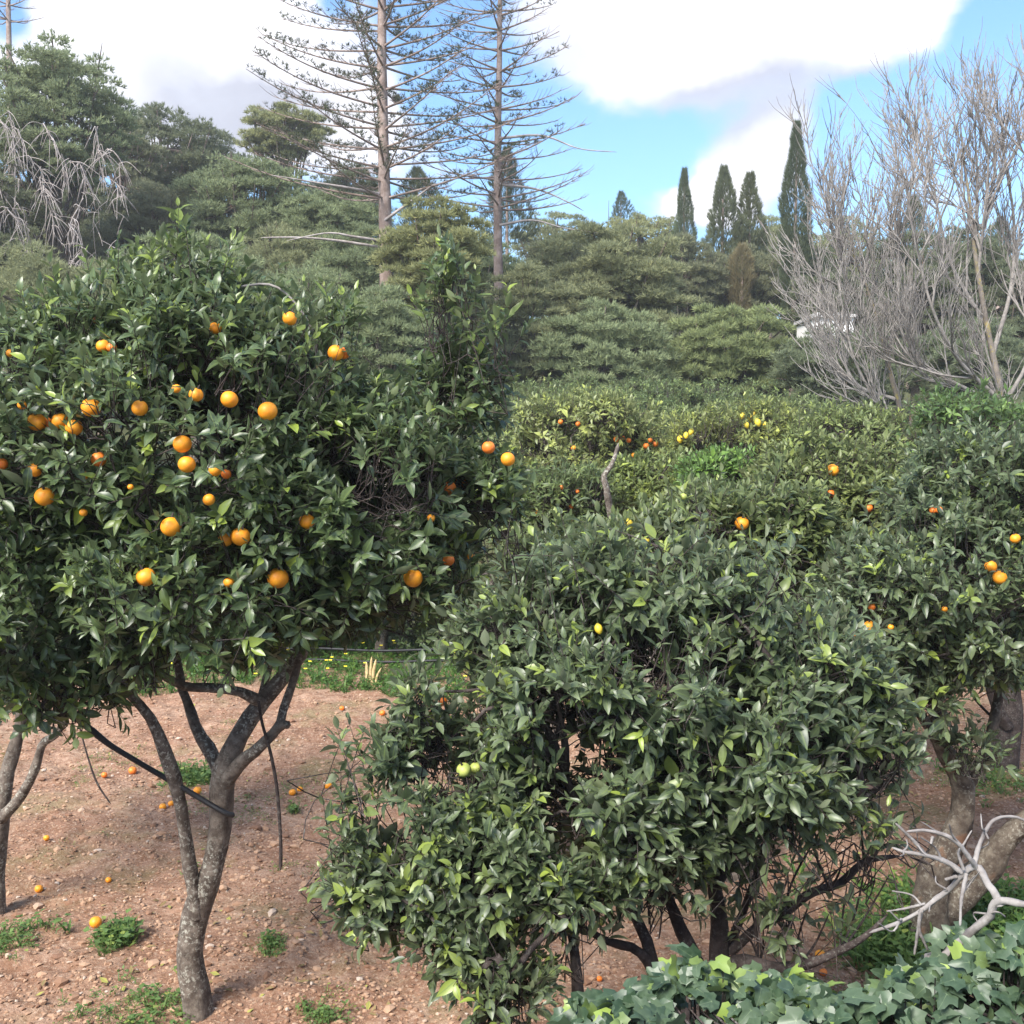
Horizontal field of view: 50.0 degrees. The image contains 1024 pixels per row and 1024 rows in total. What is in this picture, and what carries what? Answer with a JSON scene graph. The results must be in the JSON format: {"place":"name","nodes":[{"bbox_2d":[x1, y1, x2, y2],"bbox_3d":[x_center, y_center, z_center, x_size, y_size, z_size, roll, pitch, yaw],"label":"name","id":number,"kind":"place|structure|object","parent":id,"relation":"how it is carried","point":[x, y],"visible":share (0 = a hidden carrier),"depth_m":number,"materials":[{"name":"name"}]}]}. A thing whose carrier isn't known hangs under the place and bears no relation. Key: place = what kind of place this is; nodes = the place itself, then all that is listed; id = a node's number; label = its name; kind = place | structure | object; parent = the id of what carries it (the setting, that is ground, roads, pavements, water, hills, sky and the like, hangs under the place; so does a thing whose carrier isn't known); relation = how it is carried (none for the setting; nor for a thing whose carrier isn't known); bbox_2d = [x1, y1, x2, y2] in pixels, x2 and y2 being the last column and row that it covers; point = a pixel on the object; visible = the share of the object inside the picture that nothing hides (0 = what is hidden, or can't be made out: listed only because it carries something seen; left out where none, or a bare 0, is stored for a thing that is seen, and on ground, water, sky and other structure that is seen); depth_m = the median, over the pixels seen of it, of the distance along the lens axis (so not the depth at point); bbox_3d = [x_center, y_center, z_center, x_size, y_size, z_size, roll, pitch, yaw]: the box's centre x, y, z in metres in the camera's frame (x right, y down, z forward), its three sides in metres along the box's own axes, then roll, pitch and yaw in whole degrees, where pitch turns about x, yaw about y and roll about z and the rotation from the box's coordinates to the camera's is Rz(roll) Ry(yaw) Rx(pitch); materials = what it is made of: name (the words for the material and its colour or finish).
{"place":"outdoors","nodes":[
{"label":"outdoors","id":0,"kind":"place"},
{"bbox_2d":[0,319,1023,1023],"bbox_3d":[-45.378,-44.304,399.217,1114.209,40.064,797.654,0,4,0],"label":"ground","id":1,"kind":"structure","parent":0,"point":[262,1013],"depth_m":9.21,"materials":[{"name":"soil"}]},
{"bbox_2d":[0,0,43,208],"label":"araucaria tree","id":2,"kind":"object","parent":1,"relation":"on","point":[7,17],"visible":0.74,"depth_m":67.98,"materials":[{"name":"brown plant"}]},
{"bbox_2d":[0,136,67,310],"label":"pine tree","id":3,"kind":"object","parent":1,"relation":"on","point":[20,198],"visible":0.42,"depth_m":48.98,"materials":[{"name":"green plant"}]},
{"bbox_2d":[0,908,72,960],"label":"weed clump","id":4,"kind":"object","parent":1,"relation":"on","point":[21,931],"visible":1,"depth_m":7.89,"materials":[{"name":"green plant"}]},
{"bbox_2d":[0,398,89,914],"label":"orange tree","id":5,"kind":"object","parent":1,"relation":"on","point":[9,807],"visible":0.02,"depth_m":8.21,"materials":[{"name":"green plant"}]},
{"bbox_2d":[0,237,120,373],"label":"pine tree","id":6,"kind":"object","parent":1,"relation":"on","point":[32,265],"visible":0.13,"depth_m":41.08,"materials":[{"name":"green plant"}]},
{"bbox_2d":[16,174,122,264],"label":"pine tree","id":7,"kind":"object","parent":1,"relation":"on","point":[85,221],"visible":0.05,"depth_m":58.96,"materials":[{"name":"green plant"}]},
{"bbox_2d":[0,27,144,431],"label":"pine tree","id":8,"kind":"object","parent":1,"relation":"on","point":[56,82],"visible":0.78,"depth_m":49.64,"materials":[{"name":"green plant"}]},
{"bbox_2d":[28,218,139,287],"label":"pine tree","id":9,"kind":"object","parent":1,"relation":"on","point":[108,233],"visible":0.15,"depth_m":54.19,"materials":[{"name":"green plant"}]},
{"bbox_2d":[83,908,146,956],"bbox_3d":[-2.788,2.961,7.751,0.434,0.229,0.560,-3,5,-32],"label":"weed clump","id":10,"kind":"object","parent":1,"relation":"on","point":[117,933],"visible":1,"depth_m":7.75,"materials":[{"name":"green plant"}]},
{"bbox_2d":[53,965,194,1023],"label":"weed clump","id":11,"kind":"object","parent":1,"relation":"on","point":[131,1017],"visible":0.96,"depth_m":6.81,"materials":[{"name":"green plant"}]},
{"bbox_2d":[78,116,170,238],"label":"pine tree","id":12,"kind":"object","parent":1,"relation":"on","point":[139,169],"visible":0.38,"depth_m":60.44,"materials":[{"name":"green plant"}]},
{"bbox_2d":[95,179,203,406],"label":"pine tree","id":13,"kind":"object","parent":1,"relation":"on","point":[147,204],"visible":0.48,"depth_m":55.87,"materials":[{"name":"green plant"}]},
{"bbox_2d":[110,101,235,231],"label":"pine tree","id":14,"kind":"object","parent":1,"relation":"on","point":[184,160],"visible":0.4,"depth_m":63.46,"materials":[{"name":"green plant"}]},
{"bbox_2d":[93,228,268,477],"bbox_3d":[-12.100,-5.525,41.756,7.173,10.483,5.712,0,4,0],"label":"pine tree","id":15,"kind":"object","parent":1,"relation":"on","point":[238,254],"visible":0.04,"depth_m":40.87,"materials":[{"name":"green plant"}]},
{"bbox_2d":[155,758,210,786],"bbox_3d":[-3.423,2.725,11.663,0.842,0.281,0.932,0,4,0],"label":"weed clump","id":16,"kind":"object","parent":1,"relation":"on","point":[202,774],"visible":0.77,"depth_m":11.55,"materials":[{"name":"green plant"}]},
{"bbox_2d":[167,151,321,404],"bbox_3d":[-13.756,-11.811,57.382,8.872,13.778,7.614,0,4,0],"label":"pine tree","id":17,"kind":"object","parent":1,"relation":"on","point":[233,181],"visible":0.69,"depth_m":55.43,"materials":[{"name":"green plant"}]},
{"bbox_2d":[248,928,290,957],"bbox_3d":[-1.665,2.987,7.638,0.362,0.141,0.281,4,6,44],"label":"weed clump","id":18,"kind":"object","parent":1,"relation":"on","point":[268,945],"visible":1,"depth_m":7.63,"materials":[{"name":"green plant"}]},
{"bbox_2d":[0,197,540,1022],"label":"orange tree","id":19,"kind":"object","parent":1,"relation":"on","point":[294,533],"visible":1,"depth_m":5.83,"materials":[{"name":"green plant"}]},
{"bbox_2d":[57,692,234,817],"bbox_3d":[-2.111,1.391,6.359,0.965,0.855,0.109,-1,4,-17],"label":"irrigation hose","id":20,"kind":"object","parent":19,"relation":"attached to","point":[100,737],"visible":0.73,"depth_m":6.39,"materials":[{"name":"black rubber"}]},
{"bbox_2d":[257,701,282,869],"bbox_3d":[-1.417,1.606,6.428,0.136,1.010,0.023,0,4,0],"label":"hanging hose","id":21,"kind":"object","parent":19,"relation":"hanging from","point":[276,789],"visible":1,"depth_m":6.42,"materials":[{"name":"black rubber"}]},
{"bbox_2d":[231,101,337,191],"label":"umbrella pine","id":22,"kind":"object","parent":1,"relation":"on","point":[258,136],"visible":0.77,"depth_m":71.57,"materials":[{"name":"green plant"}]},
{"bbox_2d":[235,219,348,286],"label":"pine tree","id":23,"kind":"object","parent":1,"relation":"on","point":[296,255],"visible":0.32,"depth_m":50.02,"materials":[{"name":"green plant"}]},
{"bbox_2d":[249,262,375,363],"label":"pine tree","id":24,"kind":"object","parent":1,"relation":"on","point":[309,280],"visible":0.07,"depth_m":36.72,"materials":[{"name":"green plant"}]},
{"bbox_2d":[295,992,361,1023],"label":"weed clump","id":25,"kind":"object","parent":1,"relation":"on","point":[318,1012],"visible":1,"depth_m":6.75,"materials":[{"name":"green plant"}]},
{"bbox_2d":[277,186,395,252],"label":"pine tree","id":26,"kind":"object","parent":1,"relation":"on","point":[334,213],"visible":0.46,"depth_m":53.93,"materials":[{"name":"green plant"}]},
{"bbox_2d":[298,160,394,222],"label":"pine tree","id":27,"kind":"object","parent":1,"relation":"on","point":[342,181],"visible":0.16,"depth_m":77.55,"materials":[{"name":"green plant"}]},
{"bbox_2d":[303,222,396,379],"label":"pine tree","id":28,"kind":"object","parent":1,"relation":"on","point":[362,271],"visible":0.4,"depth_m":48.35,"materials":[{"name":"green plant"}]},
{"bbox_2d":[225,0,540,470],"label":"araucaria tree","id":29,"kind":"object","parent":1,"relation":"on","point":[382,197],"visible":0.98,"depth_m":42.47,"materials":[{"name":"grey plant"}]},
{"bbox_2d":[338,281,446,486],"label":"pine tree","id":30,"kind":"object","parent":1,"relation":"on","point":[388,318],"visible":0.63,"depth_m":35.96,"materials":[{"name":"green plant"}]},
{"bbox_2d":[330,491,485,654],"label":"orange tree","id":31,"kind":"object","parent":1,"relation":"on","point":[385,634],"visible":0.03,"depth_m":18.10,"materials":[{"name":"green plant"}]},
{"bbox_2d":[391,164,456,237],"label":"dark conifer","id":32,"kind":"object","parent":1,"relation":"on","point":[416,172],"visible":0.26,"depth_m":74.25,"materials":[{"name":"green plant"}]},
{"bbox_2d":[365,192,497,385],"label":"pine tree","id":33,"kind":"object","parent":1,"relation":"on","point":[390,256],"visible":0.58,"depth_m":40.77,"materials":[{"name":"green plant"}]},
{"bbox_2d":[413,501,530,653],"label":"orange tree","id":34,"kind":"object","parent":1,"relation":"on","point":[426,635],"visible":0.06,"depth_m":17.90,"materials":[{"name":"green plant"}]},
{"bbox_2d":[455,236,523,441],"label":"pine tree","id":35,"kind":"object","parent":1,"relation":"on","point":[487,265],"visible":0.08,"depth_m":54.47,"materials":[{"name":"green plant"}]},
{"bbox_2d":[399,0,612,436],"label":"araucaria tree","id":36,"kind":"object","parent":1,"relation":"on","point":[497,199],"visible":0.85,"depth_m":48.70,"materials":[{"name":"grey plant"}]},
{"bbox_2d":[477,144,540,324],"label":"dark conifer","id":37,"kind":"object","parent":1,"relation":"on","point":[508,215],"visible":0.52,"depth_m":70.51,"materials":[{"name":"green plant"}]},
{"bbox_2d":[0,683,1023,1023],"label":"leaf litter","id":38,"kind":"object","parent":1,"relation":"on","point":[368,1003],"visible":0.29,"depth_m":7.63,"materials":[{"name":"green plant"}]},
{"bbox_2d":[0,658,1023,1023],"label":"soil clods","id":39,"kind":"object","parent":1,"relation":"on","point":[390,1008],"visible":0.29,"depth_m":8.31,"materials":[{"name":"brown soil"}]},
{"bbox_2d":[477,373,560,443],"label":"orange tree","id":40,"kind":"object","parent":1,"relation":"on","point":[535,389],"visible":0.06,"depth_m":39.56,"materials":[{"name":"green plant"}]},
{"bbox_2d":[467,258,585,397],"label":"pine tree","id":41,"kind":"object","parent":1,"relation":"on","point":[531,304],"visible":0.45,"depth_m":44.75,"materials":[{"name":"green plant"}]},
{"bbox_2d":[462,372,594,525],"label":"orange tree","id":42,"kind":"object","parent":1,"relation":"on","point":[511,434],"visible":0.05,"depth_m":20.78,"materials":[{"name":"green plant"}]},
{"bbox_2d":[59,671,1023,1015],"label":"sparse weeds","id":43,"kind":"object","parent":1,"relation":"on","point":[363,795],"visible":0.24,"depth_m":10.88,"materials":[{"name":"green plant"}]},
{"bbox_2d":[105,628,993,697],"bbox_3d":[0.471,2.279,17.095,13.345,0.456,4.720,0,4,0],"label":"weed strip","id":44,"kind":"object","parent":1,"relation":"on","point":[350,668],"visible":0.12,"depth_m":16.39,"materials":[{"name":"green plant"}]},
{"bbox_2d":[285,647,433,651],"bbox_3d":[-2.295,2.171,17.294,3.964,0.090,0.040,0,4,0],"label":"irrigation pipe","id":45,"kind":"object","parent":44,"relation":"on","point":[371,650],"visible":0.42,"depth_m":17.28,"materials":[{"name":"black plastic"}]},
{"bbox_2d":[509,210,597,267],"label":"pine tree","id":46,"kind":"object","parent":1,"relation":"on","point":[546,229],"visible":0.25,"depth_m":87.52,"materials":[{"name":"green plant"}]},
{"bbox_2d":[515,232,594,317],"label":"pine tree","id":47,"kind":"object","parent":1,"relation":"on","point":[574,256],"visible":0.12,"depth_m":56.23,"materials":[{"name":"green plant"}]},
{"bbox_2d":[484,443,639,736],"bbox_3d":[0.690,0.985,13.000,2.066,3.619,1.684,3,5,35],"label":"orange tree","id":48,"kind":"object","parent":1,"relation":"on","point":[551,491],"visible":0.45,"depth_m":12.55,"materials":[{"name":"green plant"}]},
{"bbox_2d":[541,368,604,397],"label":"orange tree","id":49,"kind":"object","parent":1,"relation":"on","point":[553,382],"visible":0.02,"depth_m":40.90,"materials":[{"name":"green plant"}]},
{"bbox_2d":[496,381,670,646],"bbox_3d":[1.223,0.205,17.196,2.670,4.546,2.634,-3,5,-39],"label":"orange tree","id":50,"kind":"object","parent":1,"relation":"on","point":[626,430],"visible":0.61,"depth_m":16.54,"materials":[{"name":"green plant"}]},
{"bbox_2d":[547,378,666,421],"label":"orange tree","id":51,"kind":"object","parent":1,"relation":"on","point":[633,393],"visible":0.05,"depth_m":32.54,"materials":[{"name":"green plant"}]},
{"bbox_2d":[527,296,687,403],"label":"pine tree","id":52,"kind":"object","parent":1,"relation":"on","point":[613,351],"visible":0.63,"depth_m":43.46,"materials":[{"name":"green plant"}]},
{"bbox_2d":[287,479,941,1023],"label":"lemon tree","id":53,"kind":"object","parent":1,"relation":"on","point":[745,733],"visible":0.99,"depth_m":4.80,"materials":[{"name":"green plant"}]},
{"bbox_2d":[525,219,703,377],"bbox_3d":[4.609,-7.492,49.574,8.710,11.198,7.514,0,4,0],"label":"pine tree","id":54,"kind":"object","parent":1,"relation":"on","point":[608,265],"visible":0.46,"depth_m":48.10,"materials":[{"name":"green plant"}]},
{"bbox_2d":[609,189,635,320],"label":"conifer","id":55,"kind":"object","parent":1,"relation":"on","point":[621,199],"visible":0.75,"depth_m":107.83,"materials":[{"name":"green plant"}]},
{"bbox_2d":[592,210,676,284],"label":"pine tree","id":56,"kind":"object","parent":1,"relation":"on","point":[659,223],"visible":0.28,"depth_m":85.62,"materials":[{"name":"green plant"}]},
{"bbox_2d":[611,367,687,418],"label":"orange tree","id":57,"kind":"object","parent":1,"relation":"on","point":[643,387],"visible":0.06,"depth_m":41.36,"materials":[{"name":"green plant"}]},
{"bbox_2d":[599,442,705,691],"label":"orange tree","id":58,"kind":"object","parent":1,"relation":"on","point":[638,474],"visible":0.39,"depth_m":13.23,"materials":[{"name":"green plant"}]},
{"bbox_2d":[487,448,854,882],"bbox_3d":[1.258,1.273,8.536,2.913,3.528,1.948,0,4,0],"label":"orange tree","id":59,"kind":"object","parent":1,"relation":"on","point":[808,519],"visible":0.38,"depth_m":8.14,"materials":[{"name":"green plant"}]},
{"bbox_2d":[619,370,725,438],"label":"orange tree","id":60,"kind":"object","parent":1,"relation":"on","point":[668,400],"visible":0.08,"depth_m":33.31,"materials":[{"name":"green plant"}]},
{"bbox_2d":[671,166,697,275],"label":"cypress tree","id":61,"kind":"object","parent":1,"relation":"on","point":[684,208],"visible":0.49,"depth_m":74.44,"materials":[{"name":"green plant"}]},
{"bbox_2d":[650,231,731,399],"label":"pine tree","id":62,"kind":"object","parent":1,"relation":"on","point":[702,276],"visible":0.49,"depth_m":58.44,"materials":[{"name":"green plant"}]},
{"bbox_2d":[659,371,742,446],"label":"orange tree","id":63,"kind":"object","parent":1,"relation":"on","point":[682,384],"visible":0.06,"depth_m":41.72,"materials":[{"name":"green plant"}]},
{"bbox_2d":[667,441,757,496],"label":"orange tree","id":64,"kind":"object","parent":1,"relation":"on","point":[710,461],"visible":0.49,"depth_m":12.38,"materials":[{"name":"green plant"}]},
{"bbox_2d":[687,163,754,390],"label":"cypress tree","id":65,"kind":"object","parent":1,"relation":"on","point":[713,230],"visible":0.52,"depth_m":64.47,"materials":[{"name":"green plant"}]},
{"bbox_2d":[671,377,771,444],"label":"orange tree","id":66,"kind":"object","parent":1,"relation":"on","point":[686,390],"visible":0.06,"depth_m":32.92,"materials":[{"name":"green plant"}]},
{"bbox_2d":[652,390,804,500],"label":"lemon tree","id":67,"kind":"object","parent":1,"relation":"on","point":[684,434],"visible":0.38,"depth_m":15.73,"materials":[{"name":"green plant"}]},
{"bbox_2d":[663,301,799,400],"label":"pine tree","id":68,"kind":"object","parent":1,"relation":"on","point":[746,351],"visible":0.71,"depth_m":44.06,"materials":[{"name":"green plant"}]},
{"bbox_2d":[726,241,757,316],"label":"cypress tree","id":69,"kind":"object","parent":1,"relation":"on","point":[744,294],"visible":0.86,"depth_m":58.95,"materials":[{"name":"green plant"}]},
{"bbox_2d":[703,239,790,331],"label":"pine tree","id":70,"kind":"object","parent":1,"relation":"on","point":[763,284],"visible":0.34,"depth_m":60.17,"materials":[{"name":"green plant"}]},
{"bbox_2d":[724,169,770,280],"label":"cypress tree","id":71,"kind":"object","parent":1,"relation":"on","point":[748,189],"visible":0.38,"depth_m":64.58,"materials":[{"name":"green plant"}]},
{"bbox_2d":[721,375,792,442],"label":"orange tree","id":72,"kind":"object","parent":1,"relation":"on","point":[769,392],"visible":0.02,"depth_m":40.66,"materials":[{"name":"green plant"}]},
{"bbox_2d":[718,213,819,364],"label":"pine tree","id":73,"kind":"object","parent":1,"relation":"on","point":[774,226],"visible":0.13,"depth_m":83.48,"materials":[{"name":"green plant"}]},
{"bbox_2d":[733,386,829,431],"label":"orange tree","id":74,"kind":"object","parent":1,"relation":"on","point":[795,402],"visible":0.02,"depth_m":30.42,"materials":[{"name":"green plant"}]},
{"bbox_2d":[776,119,814,396],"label":"cypress tree","id":75,"kind":"object","parent":1,"relation":"on","point":[787,221],"visible":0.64,"depth_m":58.62,"materials":[{"name":"green plant"}]},
{"bbox_2d":[758,241,842,340],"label":"pine tree","id":76,"kind":"object","parent":1,"relation":"on","point":[812,265],"visible":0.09,"depth_m":62.41,"materials":[{"name":"green plant"}]},
{"bbox_2d":[794,312,855,408],"bbox_3d":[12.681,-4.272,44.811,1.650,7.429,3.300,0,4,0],"label":"house","id":77,"kind":"structure","parent":1,"relation":"on","point":[800,328],"depth_m":43.97,"materials":[{"name":"white concrete"}]},
{"bbox_2d":[772,269,887,389],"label":"pine tree","id":78,"kind":"object","parent":1,"relation":"on","point":[795,313],"visible":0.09,"depth_m":56.78,"materials":[{"name":"green plant"}]},
{"bbox_2d":[765,324,899,407],"bbox_3d":[12.136,-3.770,41.937,5.072,6.943,4.290,0,4,0],"label":"evergreen shrub","id":79,"kind":"object","parent":1,"relation":"on","point":[793,372],"visible":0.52,"depth_m":41.06,"materials":[{"name":"green plant"}]},
{"bbox_2d":[735,421,934,816],"bbox_3d":[3.138,1.033,10.269,2.262,3.775,2.000,0,4,0],"label":"orange tree","id":80,"kind":"object","parent":1,"relation":"on","point":[850,489],"visible":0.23,"depth_m":9.81,"materials":[{"name":"green plant"}]},
{"bbox_2d":[801,214,895,304],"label":"pine tree","id":81,"kind":"object","parent":1,"relation":"on","point":[823,242],"visible":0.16,"depth_m":81.62,"materials":[{"name":"green plant"}]},
{"bbox_2d":[771,395,933,476],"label":"orange tree","id":82,"kind":"object","parent":1,"relation":"on","point":[843,419],"visible":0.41,"depth_m":14.28,"materials":[{"name":"green plant"}]},
{"bbox_2d":[756,64,971,441],"bbox_3d":[7.415,-3.780,23.761,4.435,10.966,3.752,3,5,35],"label":"leafless tree","id":83,"kind":"object","parent":1,"relation":"on","point":[836,195],"visible":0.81,"depth_m":23.55,"materials":[{"name":"grey plant"}]},
{"bbox_2d":[819,896,932,977],"bbox_3d":[2.731,2.969,7.624,1.286,0.409,1.347,0,4,0],"label":"weed clump","id":84,"kind":"object","parent":1,"relation":"on","point":[880,948],"visible":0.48,"depth_m":7.57,"materials":[{"name":"green plant"}]},
{"bbox_2d":[852,325,912,411],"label":"pine tree","id":85,"kind":"object","parent":1,"relation":"on","point":[888,389],"visible":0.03,"depth_m":47.86,"materials":[{"name":"green plant"}]},
{"bbox_2d":[782,852,1023,957],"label":"weed clump","id":86,"kind":"object","parent":1,"relation":"on","point":[1012,914],"visible":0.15,"depth_m":8.34,"materials":[{"name":"green plant"}]},
{"bbox_2d":[788,413,1023,945],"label":"orange tree","id":87,"kind":"object","parent":1,"relation":"on","point":[968,644],"visible":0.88,"depth_m":7.29,"materials":[{"name":"green plant"}]},
{"bbox_2d":[897,195,937,388],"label":"layered conifer","id":88,"kind":"object","parent":1,"relation":"on","point":[919,220],"visible":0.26,"depth_m":72.47,"materials":[{"name":"green plant"}]},
{"bbox_2d":[815,16,1023,404],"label":"leafless tree","id":89,"kind":"object","parent":1,"relation":"on","point":[908,322],"visible":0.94,"depth_m":22.51,"materials":[{"name":"grey plant"}]},
{"bbox_2d":[858,225,989,425],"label":"pine tree","id":90,"kind":"object","parent":1,"relation":"on","point":[913,390],"visible":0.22,"depth_m":58.25,"materials":[{"name":"green plant"}]},
{"bbox_2d":[889,376,1023,771],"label":"orange tree","id":91,"kind":"object","parent":1,"relation":"on","point":[947,408],"visible":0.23,"depth_m":11.28,"materials":[{"name":"green plant"}]},
{"bbox_2d":[906,222,1011,326],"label":"pine tree","id":92,"kind":"object","parent":1,"relation":"on","point":[963,235],"visible":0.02,"depth_m":64.56,"materials":[{"name":"green plant"}]},
{"bbox_2d":[905,315,1023,428],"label":"pine tree","id":93,"kind":"object","parent":1,"relation":"on","point":[1007,345],"visible":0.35,"depth_m":46.69,"materials":[{"name":"green plant"}]},
{"bbox_2d":[928,758,1023,807],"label":"weed clump","id":94,"kind":"object","parent":1,"relation":"on","point":[989,776],"visible":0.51,"depth_m":11.09,"materials":[{"name":"green plant"}]},
{"bbox_2d":[935,235,1023,426],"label":"pine tree","id":95,"kind":"object","parent":1,"relation":"on","point":[1015,318],"visible":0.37,"depth_m":56.59,"materials":[{"name":"green plant"}]},
{"bbox_2d":[0,0,1023,318],"label":"sky","id":96,"kind":"structure","parent":0,"point":[666,86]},
{"bbox_3d":[0.000,2.305,2.205,18.000,2.523,0.532,0,4,0],"label":"garden wall","id":97,"kind":"object","parent":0,"visible":0},
{"bbox_2d":[546,920,1023,1023],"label":"ivy","id":98,"kind":"object","parent":97,"relation":"attached to","point":[984,969],"visible":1,"depth_m":2.90,"materials":[{"name":"green plant"}]},
{"bbox_2d":[869,815,1023,1009],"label":"dead branch","id":99,"kind":"object","parent":98,"relation":"on","point":[988,917],"visible":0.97,"depth_m":2.99,"materials":[{"name":"grey wood"}]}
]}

